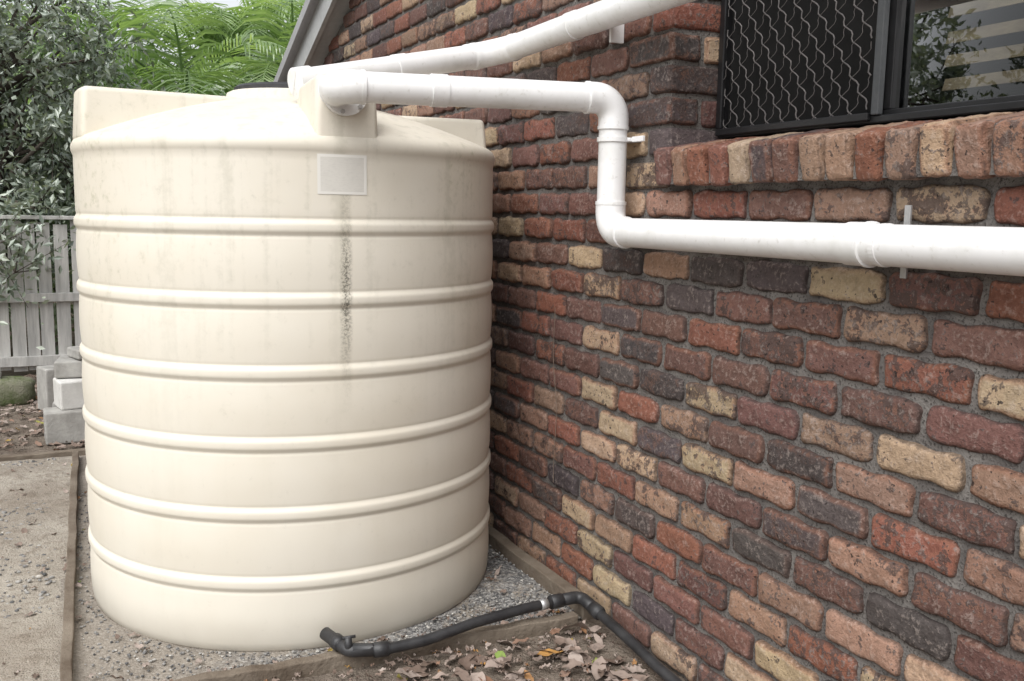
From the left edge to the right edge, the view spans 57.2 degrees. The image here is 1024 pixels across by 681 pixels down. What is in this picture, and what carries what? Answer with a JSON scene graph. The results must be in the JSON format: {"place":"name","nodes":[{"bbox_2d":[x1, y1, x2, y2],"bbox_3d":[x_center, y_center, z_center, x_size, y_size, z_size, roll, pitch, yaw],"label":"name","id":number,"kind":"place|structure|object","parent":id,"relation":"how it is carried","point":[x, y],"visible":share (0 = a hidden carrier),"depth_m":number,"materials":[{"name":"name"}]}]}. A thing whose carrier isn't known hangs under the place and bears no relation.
{"place":"outdoors","nodes":[
{"label":"outdoors","id":0,"kind":"place"},
{"bbox_2d":[0,456,71,680],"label":"path","id":1,"kind":"structure","parent":0,"point":[31,651],"depth_m":3.64,"materials":[{"name":"beige concrete"}]},
{"bbox_2d":[0,457,59,651],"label":"loose stones","id":2,"kind":"object","parent":1,"relation":"on","point":[26,591],"visible":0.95,"depth_m":3.59,"materials":[{"name":"white gravel"}]},
{"bbox_2d":[1,461,597,680],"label":"fallen leaves","id":3,"kind":"object","parent":1,"relation":"on","point":[198,660],"visible":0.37,"depth_m":3.03,"materials":[{"name":"brown plant"}]},
{"bbox_2d":[0,0,299,127],"label":"sky","id":4,"kind":"structure","parent":0,"point":[231,3],"materials":[{"name":"white"}]},
{"bbox_2d":[0,271,686,680],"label":"ground","id":5,"kind":"structure","parent":0,"point":[432,669],"depth_m":3.00,"materials":[{"name":"soil"}]},
{"bbox_2d":[0,369,35,406],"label":"mossy stone","id":6,"kind":"object","parent":5,"relation":"on","point":[14,390],"visible":0.93,"depth_m":6.51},
{"bbox_2d":[0,137,75,354],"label":"undergrowth","id":7,"kind":"object","parent":5,"relation":"on","point":[68,190],"visible":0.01,"depth_m":8.64,"materials":[{"name":"green plant"}]},
{"bbox_2d":[0,215,81,371],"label":"timber fence","id":8,"kind":"object","parent":5,"relation":"on","point":[62,297],"visible":0.06,"depth_m":7.61,"materials":[{"name":"grey wood"}]},
{"bbox_2d":[0,374,84,453],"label":"leaf litter","id":9,"kind":"object","parent":5,"relation":"on","point":[56,443],"visible":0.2,"depth_m":5.72,"materials":[{"name":"brown plant"}]},
{"bbox_2d":[0,0,84,146],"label":"palm tree","id":10,"kind":"object","parent":5,"relation":"on","point":[21,19],"visible":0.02,"depth_m":12.63,"materials":[{"name":"green plant"}]},
{"bbox_2d":[0,448,85,461],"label":"timber edging","id":11,"kind":"object","parent":5,"relation":"on","point":[42,455],"visible":0.12,"depth_m":5.18,"materials":[{"name":"brown wood"}]},
{"bbox_2d":[36,346,84,444],"bbox_3d":[-2.763,0.257,6.045,0.505,0.541,1.203,-3,9,-29],"label":"concrete block pile","id":12,"kind":"object","parent":5,"relation":"on","point":[60,394],"visible":0.51,"depth_m":5.54,"materials":[{"name":"grey concrete"}]},
{"bbox_2d":[60,450,78,680],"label":"timber edging","id":13,"kind":"object","parent":5,"relation":"on","point":[66,660],"visible":0.81,"depth_m":3.37,"materials":[{"name":"brown wood"}]},
{"bbox_2d":[0,0,162,349],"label":"leafy tree","id":14,"kind":"object","parent":5,"relation":"on","point":[14,176],"visible":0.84,"depth_m":8.13,"materials":[{"name":"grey plant"}]},
{"bbox_2d":[0,11,194,235],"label":"leafy tree","id":15,"kind":"object","parent":5,"relation":"on","point":[21,102],"visible":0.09,"depth_m":8.93,"materials":[{"name":"green plant"}]},
{"bbox_2d":[2,0,234,194],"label":"palm tree","id":16,"kind":"object","parent":5,"relation":"on","point":[119,6],"visible":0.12,"depth_m":11.74,"materials":[{"name":"green plant"}]},
{"bbox_2d":[3,0,234,292],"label":"background trees","id":17,"kind":"object","parent":5,"relation":"on","point":[27,125],"depth_m":14.38,"materials":[{"name":"green plant"}]},
{"bbox_2d":[24,4,287,170],"bbox_3d":[-3.861,-1.959,11.444,3.862,3.628,3.820,-3,9,-26],"label":"palm tree","id":18,"kind":"object","parent":5,"relation":"on","point":[209,76],"visible":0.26,"depth_m":10.61,"materials":[{"name":"green plant"}]},
{"bbox_2d":[33,0,301,90],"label":"palm tree","id":19,"kind":"object","parent":5,"relation":"on","point":[230,19],"visible":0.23,"depth_m":12.61,"materials":[{"name":"green plant"}]},
{"bbox_2d":[173,0,304,92],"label":"palm tree","id":20,"kind":"object","parent":5,"relation":"on","point":[248,67],"visible":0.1,"depth_m":11.40,"materials":[{"name":"green plant"}]},
{"bbox_2d":[184,0,303,78],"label":"palm tree","id":21,"kind":"object","parent":5,"relation":"on","point":[276,27],"visible":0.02,"depth_m":12.92,"materials":[{"name":"green plant"}]},
{"bbox_2d":[59,455,581,680],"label":"gravel bed","id":22,"kind":"object","parent":5,"relation":"on","point":[82,654],"visible":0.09,"depth_m":3.03,"materials":[{"name":"grey gravel"}]},
{"bbox_2d":[70,74,494,651],"bbox_3d":[-0.820,-0.016,3.559,1.492,1.825,1.492,-3,9,-26],"label":"water tank","id":23,"kind":"object","parent":22,"relation":"on","point":[285,313],"visible":0.99,"depth_m":2.92,"materials":[{"name":"plastic"}]},
{"bbox_2d":[172,611,577,680],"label":"timber edging","id":24,"kind":"object","parent":5,"relation":"on","point":[319,664],"visible":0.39,"depth_m":2.90,"materials":[{"name":"brown wood"}]},
{"bbox_2d":[162,609,657,680],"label":"twigs and crumbs","id":25,"kind":"object","parent":5,"relation":"on","point":[588,670],"visible":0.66,"depth_m":2.91,"materials":[{"name":"brown plant"}]},
{"bbox_2d":[320,591,682,680],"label":"irrigation pipe","id":26,"kind":"object","parent":5,"relation":"on","point":[341,644],"visible":1,"depth_m":2.94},
{"bbox_2d":[395,622,647,680],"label":"leaf litter","id":27,"kind":"object","parent":5,"relation":"on","point":[577,655],"visible":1,"depth_m":2.88,"materials":[{"name":"brown plant"}]},
{"bbox_2d":[488,524,593,620],"bbox_3d":[-0.377,0.765,4.564,0.059,0.116,2.940,-3,9,-26],"label":"timber edging","id":28,"kind":"object","parent":5,"relation":"on","point":[546,578],"visible":0.14,"depth_m":3.59,"materials":[{"name":"brown wood"}]},
{"bbox_2d":[323,0,1023,680],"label":"brickwork","id":29,"kind":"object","parent":5,"relation":"on","point":[698,158],"visible":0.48,"depth_m":2.55,"materials":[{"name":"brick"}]},
{"bbox_2d":[308,0,351,66],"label":"soffit","id":30,"kind":"structure","parent":29,"relation":"attached to","point":[341,10],"depth_m":5.94,"materials":[{"name":"grey paint"}]},
{"bbox_2d":[280,0,318,81],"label":"roof","id":31,"kind":"structure","parent":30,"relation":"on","point":[314,4],"depth_m":6.22,"materials":[{"name":"grey metal"}]},
{"bbox_2d":[285,0,336,81],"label":"barge","id":32,"kind":"object","parent":31,"relation":"attached to","point":[318,22],"depth_m":5.98},
{"bbox_2d":[287,0,695,98],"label":"rainwater pipe","id":33,"kind":"object","parent":29,"relation":"attached to","point":[613,16],"visible":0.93,"depth_m":3.17,"materials":[{"name":"white plastic"}]},
{"bbox_2d":[318,69,1023,278],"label":"rainwater pipe","id":34,"kind":"object","parent":29,"relation":"attached to","point":[970,249],"visible":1,"depth_m":2.62,"materials":[{"name":"white plastic"}]},
{"bbox_2d":[715,0,1023,138],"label":"window frame","id":35,"kind":"object","parent":29,"relation":"attached to","point":[859,120],"visible":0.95,"depth_m":2.53,"materials":[{"name":"black metal"}]},
{"bbox_2d":[723,0,876,127],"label":"security grille","id":36,"kind":"object","parent":35,"relation":"attached to","point":[845,63],"visible":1,"depth_m":2.54,"materials":[{"name":"metal"}]},
{"bbox_2d":[727,0,877,127],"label":"insect screen","id":37,"kind":"object","parent":35,"relation":"attached to","point":[865,41],"depth_m":2.55,"materials":[{"name":"black metal"}]},
{"bbox_2d":[871,0,889,115],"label":"window mullion","id":38,"kind":"structure","parent":35,"relation":"attached to","point":[882,26],"depth_m":2.28},
{"bbox_2d":[882,0,1023,114],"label":"window sash","id":39,"kind":"object","parent":35,"relation":"in","point":[891,88],"depth_m":2.29,"materials":[{"name":"black metal"}]},
{"bbox_2d":[898,0,915,67],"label":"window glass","id":40,"kind":"object","parent":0,"point":[907,8],"visible":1,"depth_m":2.27,"materials":[{"name":"black glass"}]},
{"bbox_2d":[871,0,1023,115],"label":"room backing","id":41,"kind":"object","parent":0,"point":[926,51],"depth_m":2.90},
{"bbox_2d":[942,0,1023,90],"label":"window blind","id":42,"kind":"object","parent":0,"point":[992,54],"depth_m":2.13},
{"bbox_3d":[5.311,-1.901,1.804,8.305,2.084,5.297,-3,9,-26],"label":"roof","id":43,"kind":"object","parent":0,"visible":0},
{"bbox_2d":[273,0,312,81],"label":"roof roll","id":44,"kind":"object","parent":43,"relation":"attached to","point":[294,36],"depth_m":6.23,"materials":[{"name":"white metal"}]}
]}

